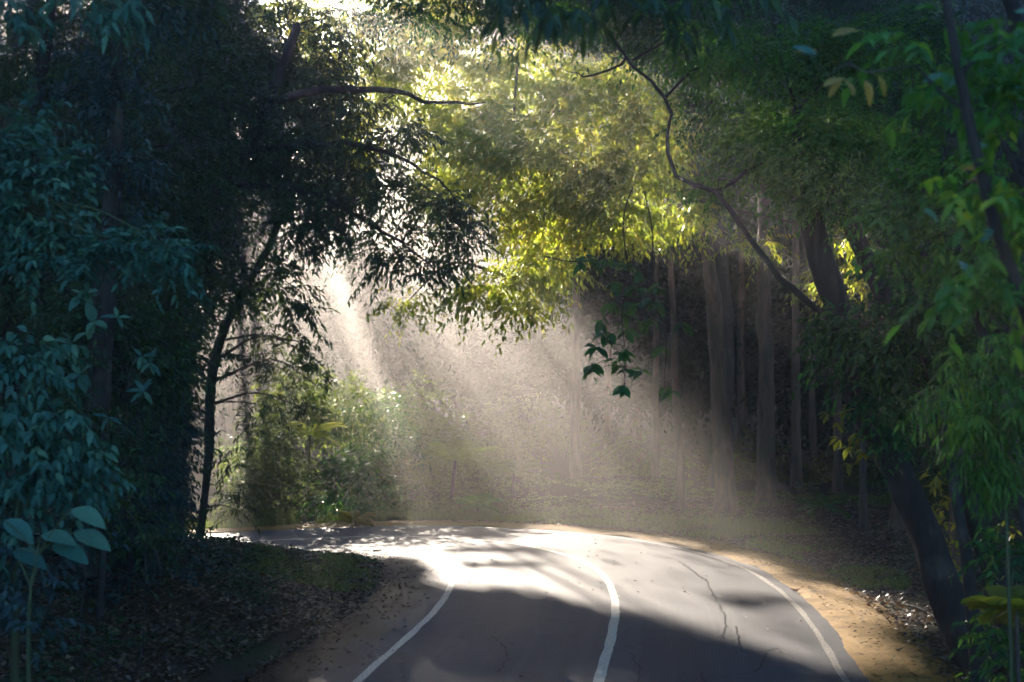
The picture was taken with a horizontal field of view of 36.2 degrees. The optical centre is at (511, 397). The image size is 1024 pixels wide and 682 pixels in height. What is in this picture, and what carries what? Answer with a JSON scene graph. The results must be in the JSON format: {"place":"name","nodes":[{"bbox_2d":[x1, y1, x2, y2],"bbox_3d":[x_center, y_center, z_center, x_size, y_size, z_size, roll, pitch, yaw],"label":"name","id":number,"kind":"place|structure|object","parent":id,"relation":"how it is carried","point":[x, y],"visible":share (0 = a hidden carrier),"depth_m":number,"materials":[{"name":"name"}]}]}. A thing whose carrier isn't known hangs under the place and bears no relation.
{"place":"outdoors","nodes":[
{"label":"outdoors","id":0,"kind":"place"},
{"bbox_2d":[0,283,1023,681],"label":"ground","id":1,"kind":"structure","parent":0,"point":[230,669],"depth_m":40.24,"materials":[{"name":"soil"}]},
{"bbox_2d":[0,0,43,129],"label":"tall tree","id":2,"kind":"object","parent":1,"relation":"on","point":[12,45],"visible":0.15,"depth_m":39.82,"materials":[{"name":"green plant"}]},
{"bbox_2d":[3,506,110,681],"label":"broad leaf plant","id":3,"kind":"object","parent":1,"relation":"on","point":[65,544],"visible":1,"depth_m":13.65,"materials":[{"name":"green plant"}]},
{"bbox_2d":[0,0,116,475],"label":"forest tree","id":4,"kind":"object","parent":1,"relation":"on","point":[17,388],"visible":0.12,"depth_m":66.03,"materials":[{"name":"green plant"}]},
{"bbox_2d":[0,502,131,681],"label":"bank shrub","id":5,"kind":"object","parent":1,"relation":"on","point":[7,608],"visible":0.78,"depth_m":14.39,"materials":[{"name":"green plant"}]},
{"bbox_2d":[0,325,136,681],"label":"bank shrub","id":6,"kind":"object","parent":1,"relation":"on","point":[32,431],"visible":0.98,"depth_m":14.85,"materials":[{"name":"teal plant"}]},
{"bbox_2d":[56,288,107,678],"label":"sapling","id":7,"kind":"object","parent":1,"relation":"on","point":[83,380],"visible":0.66,"depth_m":18.98,"materials":[{"name":"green plant"}]},
{"bbox_2d":[0,0,182,70],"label":"tree leaves","id":8,"kind":"object","parent":1,"relation":"on","point":[101,13],"visible":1,"depth_m":14.02,"materials":[{"name":"green plant"}]},
{"bbox_2d":[0,0,192,404],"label":"roadside tree","id":9,"kind":"object","parent":1,"relation":"on","point":[45,68],"visible":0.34,"depth_m":27.01,"materials":[{"name":"green plant"}]},
{"bbox_2d":[91,413,121,681],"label":"sapling","id":10,"kind":"object","parent":1,"relation":"on","point":[109,456],"visible":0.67,"depth_m":18.99,"materials":[{"name":"green plant"}]},
{"bbox_2d":[0,379,216,620],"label":"thicket shrub","id":11,"kind":"object","parent":1,"relation":"on","point":[156,538],"visible":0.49,"depth_m":22.11,"materials":[{"name":"green plant"}]},
{"bbox_2d":[0,88,223,323],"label":"arching shrub","id":12,"kind":"object","parent":1,"relation":"on","point":[14,171],"visible":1,"depth_m":14.97,"materials":[{"name":"teal plant"}]},
{"bbox_2d":[8,258,233,578],"bbox_3d":[-6.193,0.203,25.503,3.061,5.398,5.171,0,0,25],"label":"thicket shrub","id":13,"kind":"object","parent":1,"relation":"on","point":[170,375],"visible":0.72,"depth_m":25.12,"materials":[{"name":"green plant"}]},
{"bbox_2d":[23,0,220,577],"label":"roadside tree","id":14,"kind":"object","parent":1,"relation":"on","point":[114,149],"visible":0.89,"depth_m":23.86,"materials":[{"name":"green plant"}]},
{"bbox_2d":[99,306,160,674],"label":"sapling","id":15,"kind":"object","parent":1,"relation":"on","point":[141,388],"visible":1,"depth_m":20.00,"materials":[{"name":"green plant"}]},
{"bbox_2d":[41,2,227,460],"bbox_3d":[-16.132,-8.482,65.857,8.648,23.831,9.869,0,0,0],"label":"forest tree","id":16,"kind":"object","parent":1,"relation":"on","point":[118,298],"visible":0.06,"depth_m":64.75,"materials":[{"name":"green plant"}]},
{"bbox_2d":[55,384,219,571],"bbox_3d":[-6.484,1.276,27.434,2.509,3.675,4.901,0,0,0],"label":"thicket shrub","id":17,"kind":"object","parent":1,"relation":"on","point":[180,502],"visible":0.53,"depth_m":26.94,"materials":[{"name":"green plant"}]},
{"bbox_2d":[0,497,318,681],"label":"undergrowth","id":18,"kind":"object","parent":1,"relation":"on","point":[129,643],"visible":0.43,"depth_m":27.22,"materials":[{"name":"green plant"}]},
{"bbox_2d":[119,260,235,537],"bbox_3d":[-7.446,0.389,34.005,2.751,6.982,2.683,0,0,31],"label":"thicket shrub","id":19,"kind":"object","parent":1,"relation":"on","point":[189,516],"visible":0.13,"depth_m":34.04,"materials":[{"name":"green plant"}]},
{"bbox_2d":[48,0,318,487],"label":"roadside tree","id":20,"kind":"object","parent":1,"relation":"on","point":[221,97],"visible":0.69,"depth_m":31.36,"materials":[{"name":"green plant"}]},
{"bbox_2d":[0,500,387,681],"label":"leaf litter","id":21,"kind":"object","parent":1,"relation":"on","point":[250,608],"visible":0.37,"depth_m":24.35,"materials":[{"name":"brown plant"}]},
{"bbox_2d":[143,1,317,465],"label":"forest tree","id":22,"kind":"object","parent":1,"relation":"on","point":[227,408],"visible":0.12,"depth_m":72.89,"materials":[{"name":"green plant"}]},
{"bbox_2d":[192,3,309,446],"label":"forest tree","id":23,"kind":"object","parent":1,"relation":"on","point":[250,322],"visible":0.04,"depth_m":90.91,"materials":[{"name":"green plant"}]},
{"bbox_2d":[210,447,293,525],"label":"roadside shrub","id":24,"kind":"object","parent":1,"relation":"on","point":[258,491],"visible":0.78,"depth_m":49.82,"materials":[{"name":"green plant"}]},
{"bbox_2d":[201,401,320,500],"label":"roadside shrub","id":25,"kind":"object","parent":1,"relation":"on","point":[278,426],"visible":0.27,"depth_m":53.54,"materials":[{"name":"green plant"}]},
{"bbox_2d":[182,203,340,537],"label":"leaning tree","id":26,"kind":"object","parent":1,"relation":"on","point":[256,337],"visible":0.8,"depth_m":35.90,"materials":[{"name":"green plant"}]},
{"bbox_2d":[218,409,337,518],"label":"roadside shrub","id":27,"kind":"object","parent":1,"relation":"on","point":[269,455],"visible":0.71,"depth_m":51.40,"materials":[{"name":"green plant"}]},
{"bbox_2d":[64,0,524,469],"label":"tall tree","id":28,"kind":"object","parent":1,"relation":"on","point":[191,75],"visible":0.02,"depth_m":54.74,"materials":[{"name":"green plant"}]},
{"bbox_2d":[246,351,346,491],"bbox_3d":[-7.772,0.902,57.020,3.767,5.213,3.963,0,0,0],"label":"forest shrub","id":29,"kind":"object","parent":1,"relation":"on","point":[274,383],"visible":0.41,"depth_m":56.53,"materials":[{"name":"green plant"}]},
{"bbox_2d":[249,33,361,433],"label":"forest tree","id":30,"kind":"object","parent":1,"relation":"on","point":[303,330],"visible":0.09,"depth_m":104.25,"materials":[{"name":"green plant"}]},
{"bbox_2d":[237,543,382,591],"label":"grass","id":31,"kind":"structure","parent":1,"relation":"on","point":[337,559],"depth_m":33.16,"materials":[{"name":"green plant"}]},
{"bbox_2d":[279,417,345,509],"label":"fern","id":32,"kind":"object","parent":1,"relation":"on","point":[315,423],"visible":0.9,"depth_m":52.38,"materials":[{"name":"green plant"}]},
{"bbox_2d":[131,0,514,524],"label":"overhanging tree","id":33,"kind":"object","parent":1,"relation":"on","point":[286,185],"visible":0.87,"depth_m":33.05,"materials":[{"name":"green plant"}]},
{"bbox_2d":[272,361,396,491],"bbox_3d":[-6.251,1.103,56.121,4.596,4.794,3.531,0,0,0],"label":"roadside shrub","id":34,"kind":"object","parent":1,"relation":"on","point":[358,395],"visible":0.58,"depth_m":55.87,"materials":[{"name":"green plant"}]},
{"bbox_2d":[177,0,504,512],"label":"canopy tree","id":35,"kind":"object","parent":1,"relation":"on","point":[402,76],"visible":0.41,"depth_m":45.82,"materials":[{"name":"green plant"}]},
{"bbox_2d":[270,0,428,447],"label":"forest tree","id":36,"kind":"object","parent":1,"relation":"on","point":[349,321],"visible":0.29,"depth_m":89.92,"materials":[{"name":"green plant"}]},
{"bbox_2d":[284,427,414,523],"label":"roadside shrub","id":37,"kind":"object","parent":1,"relation":"on","point":[363,502],"visible":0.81,"depth_m":50.09,"materials":[{"name":"green plant"}]},
{"bbox_2d":[328,510,376,526],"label":"fern","id":38,"kind":"object","parent":1,"relation":"on","point":[349,515],"visible":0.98,"depth_m":47.52,"materials":[{"name":"green plant"}]},
{"bbox_2d":[273,0,458,456],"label":"forest tree","id":39,"kind":"object","parent":1,"relation":"on","point":[335,361],"visible":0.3,"depth_m":72.81,"materials":[{"name":"green plant"}]},
{"bbox_2d":[319,379,445,492],"bbox_3d":[-4.580,1.404,54.894,4.548,4.128,3.570,0,0,0],"label":"roadside shrub","id":40,"kind":"object","parent":1,"relation":"on","point":[397,440],"visible":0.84,"depth_m":54.87,"materials":[{"name":"green plant"}]},
{"bbox_2d":[337,424,431,493],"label":"forest shrub","id":41,"kind":"object","parent":1,"relation":"on","point":[391,480],"visible":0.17,"depth_m":56.32,"materials":[{"name":"green plant"}]},
{"bbox_2d":[350,71,438,419],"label":"forest tree","id":42,"kind":"object","parent":1,"relation":"on","point":[396,197],"visible":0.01,"depth_m":120.19,"materials":[{"name":"green plant"}]},
{"bbox_2d":[349,365,474,478],"bbox_3d":[-3.862,1.151,60.063,4.933,4.792,3.646,0,0,0],"label":"forest shrub","id":43,"kind":"object","parent":1,"relation":"on","point":[433,425],"visible":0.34,"depth_m":59.81,"materials":[{"name":"green plant"}]},
{"bbox_2d":[349,3,481,417],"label":"forest tree","id":44,"kind":"object","parent":1,"relation":"on","point":[397,245],"visible":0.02,"depth_m":104.89,"materials":[{"name":"green plant"}]},
{"bbox_2d":[371,457,463,511],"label":"roadside shrub","id":45,"kind":"object","parent":1,"relation":"on","point":[415,488],"visible":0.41,"depth_m":52.00,"materials":[{"name":"green plant"}]},
{"bbox_2d":[357,19,503,440],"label":"forest tree","id":46,"kind":"object","parent":1,"relation":"on","point":[429,267],"visible":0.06,"depth_m":89.68,"materials":[{"name":"green plant"}]},
{"bbox_2d":[380,409,497,491],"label":"forest shrub","id":47,"kind":"object","parent":1,"relation":"on","point":[452,438],"visible":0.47,"depth_m":56.88,"materials":[{"name":"green plant"}]},
{"bbox_2d":[406,440,504,503],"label":"tree fern","id":48,"kind":"object","parent":1,"relation":"on","point":[440,453],"visible":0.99,"depth_m":51.95,"materials":[{"name":"green plant"}]},
{"bbox_2d":[374,0,545,434],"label":"forest tree","id":49,"kind":"object","parent":1,"relation":"on","point":[465,377],"visible":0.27,"depth_m":75.90,"materials":[{"name":"green plant"}]},
{"bbox_2d":[415,466,512,505],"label":"forest shrub","id":50,"kind":"object","parent":1,"relation":"on","point":[468,490],"visible":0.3,"depth_m":53.01,"materials":[{"name":"green plant"}]},
{"bbox_2d":[451,494,503,515],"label":"fern","id":51,"kind":"object","parent":1,"relation":"on","point":[485,499],"visible":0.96,"depth_m":49.88,"materials":[{"name":"green plant"}]},
{"bbox_2d":[166,501,827,539],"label":"grass","id":52,"kind":"structure","parent":1,"relation":"on","point":[470,515],"depth_m":48.00,"materials":[{"name":"green plant"}]},
{"bbox_2d":[442,399,552,477],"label":"forest shrub","id":53,"kind":"object","parent":1,"relation":"on","point":[508,447],"visible":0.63,"depth_m":61.91,"materials":[{"name":"green plant"}]},
{"bbox_2d":[459,461,561,492],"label":"forest shrub","id":54,"kind":"object","parent":1,"relation":"on","point":[527,483],"visible":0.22,"depth_m":55.75,"materials":[{"name":"green plant"}]},
{"bbox_2d":[475,459,546,498],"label":"tree fern","id":55,"kind":"object","parent":1,"relation":"on","point":[513,467],"visible":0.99,"depth_m":53.94,"materials":[{"name":"green plant"}]},
{"bbox_2d":[468,3,574,440],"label":"forest tree","id":56,"kind":"object","parent":1,"relation":"on","point":[523,348],"visible":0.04,"depth_m":91.07,"materials":[{"name":"green plant"}]},
{"bbox_2d":[472,385,599,461],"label":"forest shrub","id":57,"kind":"object","parent":1,"relation":"on","point":[554,432],"visible":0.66,"depth_m":71.62,"materials":[{"name":"green plant"}]},
{"bbox_2d":[364,25,738,514],"bbox_3d":[2.562,-3.416,42.604,11.816,14.019,8.583,0,0,-18],"label":"canopy tree","id":58,"kind":"object","parent":1,"relation":"on","point":[583,195],"visible":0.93,"depth_m":40.62,"materials":[{"name":"green plant"}]},
{"bbox_2d":[335,0,776,174],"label":"overhead tree","id":59,"kind":"object","parent":1,"relation":"on","point":[639,49],"visible":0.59,"depth_m":30.09,"materials":[{"name":"green plant"}]},
{"bbox_2d":[110,469,1018,529],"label":"undergrowth","id":60,"kind":"object","parent":1,"relation":"on","point":[852,498],"visible":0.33,"depth_m":51.90,"materials":[{"name":"green plant"}]},
{"bbox_2d":[465,7,665,460],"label":"forest tree","id":61,"kind":"object","parent":1,"relation":"on","point":[543,359],"visible":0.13,"depth_m":72.48,"materials":[{"name":"green plant"}]},
{"bbox_2d":[528,78,673,477],"bbox_3d":[3.386,-4.919,60.576,5.162,16.160,7.192,0,0,-16],"label":"straight tree","id":62,"kind":"object","parent":1,"relation":"on","point":[575,468],"visible":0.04,"depth_m":60.84,"materials":[{"name":"green plant"}]},
{"bbox_2d":[524,17,683,466],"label":"straight tree","id":63,"kind":"object","parent":1,"relation":"on","point":[607,378],"visible":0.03,"depth_m":65.87,"materials":[{"name":"green plant"}]},
{"bbox_2d":[447,0,797,86],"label":"overhead tree","id":64,"kind":"object","parent":1,"relation":"on","point":[552,25],"visible":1,"depth_m":12.32,"materials":[{"name":"green plant"}]},
{"bbox_2d":[581,420,708,478],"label":"forest shrub","id":65,"kind":"object","parent":1,"relation":"on","point":[642,468],"visible":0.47,"depth_m":61.47,"materials":[{"name":"green plant"}]},
{"bbox_2d":[544,16,753,483],"bbox_3d":[5.171,-5.503,58.709,7.973,17.663,6.562,0,0,0],"label":"straight tree","id":66,"kind":"object","parent":1,"relation":"on","point":[655,469],"visible":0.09,"depth_m":58.88,"materials":[{"name":"green plant"}]},
{"bbox_2d":[555,11,756,465],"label":"forest tree","id":67,"kind":"object","parent":1,"relation":"on","point":[692,365],"visible":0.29,"depth_m":65.60,"materials":[{"name":"green plant"}]},
{"bbox_2d":[587,0,728,508],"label":"straight tree","id":68,"kind":"object","parent":1,"relation":"on","point":[681,500],"visible":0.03,"depth_m":49.90,"materials":[{"name":"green plant"}]},
{"bbox_2d":[611,1,782,458],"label":"forest tree","id":69,"kind":"object","parent":1,"relation":"on","point":[688,445],"visible":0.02,"depth_m":73.03,"materials":[{"name":"green plant"}]},
{"bbox_2d":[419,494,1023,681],"bbox_3d":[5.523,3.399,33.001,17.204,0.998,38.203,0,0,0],"label":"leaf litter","id":70,"kind":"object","parent":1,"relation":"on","point":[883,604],"visible":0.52,"depth_m":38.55,"materials":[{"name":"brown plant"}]},
{"bbox_2d":[481,0,965,487],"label":"tall tree","id":71,"kind":"object","parent":1,"relation":"on","point":[722,265],"visible":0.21,"depth_m":55.79,"materials":[{"name":"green plant"}]},
{"bbox_2d":[660,0,820,474],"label":"straight tree","id":72,"kind":"object","parent":1,"relation":"on","point":[741,413],"visible":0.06,"depth_m":63.86,"materials":[{"name":"green plant"}]},
{"bbox_2d":[698,420,790,482],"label":"forest shrub","id":73,"kind":"object","parent":1,"relation":"on","point":[749,474],"visible":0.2,"depth_m":59.57,"materials":[{"name":"green plant"}]},
{"bbox_2d":[658,65,836,506],"bbox_3d":[7.715,-3.571,50.077,6.771,14.255,4.962,0,0,0],"label":"straight tree","id":74,"kind":"object","parent":1,"relation":"on","point":[765,489],"visible":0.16,"depth_m":49.80,"materials":[{"name":"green plant"}]},
{"bbox_2d":[606,204,899,529],"bbox_3d":[6.468,-0.816,42.330,7.909,8.946,2.699,0,0,10],"label":"tree","id":75,"kind":"object","parent":1,"relation":"on","point":[863,515],"visible":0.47,"depth_m":42.22,"materials":[{"name":"green plant"}]},
{"bbox_2d":[697,0,857,458],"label":"forest tree","id":76,"kind":"object","parent":1,"relation":"on","point":[783,431],"visible":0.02,"depth_m":74.14,"materials":[{"name":"green plant"}]},
{"bbox_2d":[566,0,1008,671],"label":"leaning tree","id":77,"kind":"object","parent":1,"relation":"on","point":[788,144],"visible":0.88,"depth_m":22.25,"materials":[{"name":"green plant"}]},
{"bbox_2d":[546,254,615,275],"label":"leaf","id":78,"kind":"object","parent":77,"relation":"hanging from","point":[582,260],"visible":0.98,"depth_m":24.03,"materials":[{"name":"green plant"}]},
{"bbox_2d":[582,187,658,397],"bbox_3d":[1.601,-1.547,23.109,1.543,3.139,0.996,0,0,-24],"label":"hanging vine","id":79,"kind":"object","parent":77,"relation":"hanging from","point":[626,316],"visible":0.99,"depth_m":23.13,"materials":[{"name":"green plant"}]},
{"bbox_2d":[640,191,692,401],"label":"hanging vine","id":80,"kind":"object","parent":77,"relation":"hanging from","point":[658,350],"visible":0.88,"depth_m":23.40,"materials":[{"name":"green plant"}]},
{"bbox_2d":[817,364,873,476],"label":"hanging vine","id":81,"kind":"object","parent":77,"relation":"hanging from","point":[846,450],"visible":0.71,"depth_m":22.07,"materials":[{"name":"green plant"}]},
{"bbox_2d":[710,0,884,471],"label":"forest tree","id":82,"kind":"object","parent":1,"relation":"on","point":[781,332],"visible":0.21,"depth_m":63.84,"materials":[{"name":"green plant"}]},
{"bbox_2d":[734,21,877,487],"bbox_3d":[11.007,-5.223,57.154,6.216,17.123,7.505,0,0,0],"label":"straight tree","id":83,"kind":"object","parent":1,"relation":"on","point":[796,466],"visible":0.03,"depth_m":56.88,"materials":[{"name":"green plant"}]},
{"bbox_2d":[734,0,888,479],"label":"straight tree","id":84,"kind":"object","parent":1,"relation":"on","point":[812,429],"visible":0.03,"depth_m":59.91,"materials":[{"name":"green plant"}]},
{"bbox_2d":[792,496,850,520],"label":"fern","id":85,"kind":"object","parent":1,"relation":"on","point":[817,501],"visible":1,"depth_m":44.98,"materials":[{"name":"green plant"}]},
{"bbox_2d":[743,533,912,590],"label":"grass","id":86,"kind":"structure","parent":1,"relation":"on","point":[854,580],"depth_m":33.83,"materials":[{"name":"plant"}]},
{"bbox_2d":[758,5,912,496],"bbox_3d":[10.707,-4.789,52.537,5.860,16.275,5.810,0,0,0],"label":"straight tree","id":87,"kind":"object","parent":1,"relation":"on","point":[837,483],"visible":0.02,"depth_m":51.89,"materials":[{"name":"green plant"}]},
{"bbox_2d":[783,425,926,486],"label":"forest shrub","id":88,"kind":"object","parent":1,"relation":"on","point":[819,470],"visible":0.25,"depth_m":57.87,"materials":[{"name":"green plant"}]},
{"bbox_2d":[767,0,1023,639],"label":"leaning tree","id":89,"kind":"object","parent":1,"relation":"on","point":[935,34],"visible":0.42,"depth_m":24.88,"materials":[{"name":"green plant"}]},
{"bbox_2d":[827,0,973,529],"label":"straight tree","id":90,"kind":"object","parent":1,"relation":"on","point":[895,520],"visible":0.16,"depth_m":41.74,"materials":[{"name":"green plant"}]},
{"bbox_2d":[787,247,1023,681],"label":"verge tree","id":91,"kind":"object","parent":1,"relation":"on","point":[891,366],"visible":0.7,"depth_m":20.84,"materials":[{"name":"green plant"}]},
{"bbox_2d":[792,0,1023,371],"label":"tree","id":92,"kind":"object","parent":1,"relation":"on","point":[992,203],"visible":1,"depth_m":9.31,"materials":[{"name":"green plant"}]},
{"bbox_2d":[817,0,1023,478],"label":"forest tree","id":93,"kind":"object","parent":1,"relation":"on","point":[970,8],"visible":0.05,"depth_m":60.55,"materials":[{"name":"green plant"}]},
{"bbox_2d":[867,432,988,505],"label":"forest shrub","id":94,"kind":"object","parent":1,"relation":"on","point":[938,467],"visible":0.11,"depth_m":50.04,"materials":[{"name":"green plant"}]},
{"bbox_2d":[834,67,1023,585],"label":"roadside tree","id":95,"kind":"object","parent":1,"relation":"on","point":[952,548],"visible":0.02,"depth_m":28.94,"materials":[{"name":"green plant"}]},
{"bbox_2d":[842,45,1023,544],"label":"verge tree","id":96,"kind":"object","parent":1,"relation":"on","point":[929,166],"visible":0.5,"depth_m":17.26,"materials":[{"name":"green plant"}]},
{"bbox_2d":[919,468,962,583],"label":"leafy sapling","id":97,"kind":"object","parent":1,"relation":"on","point":[935,480],"visible":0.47,"depth_m":24.47,"materials":[{"name":"green plant"}]},
{"bbox_2d":[892,332,1023,681],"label":"tree","id":98,"kind":"object","parent":1,"relation":"on","point":[986,429],"visible":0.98,"depth_m":13.97,"materials":[{"name":"green plant"}]},
{"bbox_2d":[943,0,1023,469],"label":"forest tree","id":99,"kind":"object","parent":1,"relation":"on","point":[1018,158],"visible":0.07,"depth_m":65.33,"materials":[{"name":"green plant"}]},
{"bbox_2d":[949,524,1023,681],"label":"verge shrub","id":100,"kind":"object","parent":1,"relation":"on","point":[1000,645],"visible":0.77,"depth_m":16.35,"materials":[{"name":"green plant"}]},
{"bbox_2d":[960,585,1023,681],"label":"palm","id":101,"kind":"object","parent":1,"relation":"on","point":[997,600],"visible":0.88,"depth_m":15.18,"materials":[{"name":"green plant"}]},
{"bbox_2d":[1002,0,1023,62],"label":"tall tree","id":102,"kind":"object","parent":1,"relation":"on","point":[1011,7],"visible":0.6,"depth_m":35.87,"materials":[{"name":"green plant"}]},
{"bbox_2d":[188,525,870,681],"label":"road","id":103,"kind":"structure","parent":0,"point":[723,622],"depth_m":27.48,"materials":[{"name":"grey asphalt"}]},
{"bbox_2d":[187,532,958,681],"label":"fallen leaves","id":104,"kind":"object","parent":103,"relation":"on","point":[382,581],"depth_m":27.30,"materials":[{"name":"brown plant"}]},
{"bbox_2d":[185,520,961,681],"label":"road shoulder","id":105,"kind":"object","parent":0,"point":[883,656],"visible":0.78,"depth_m":29.28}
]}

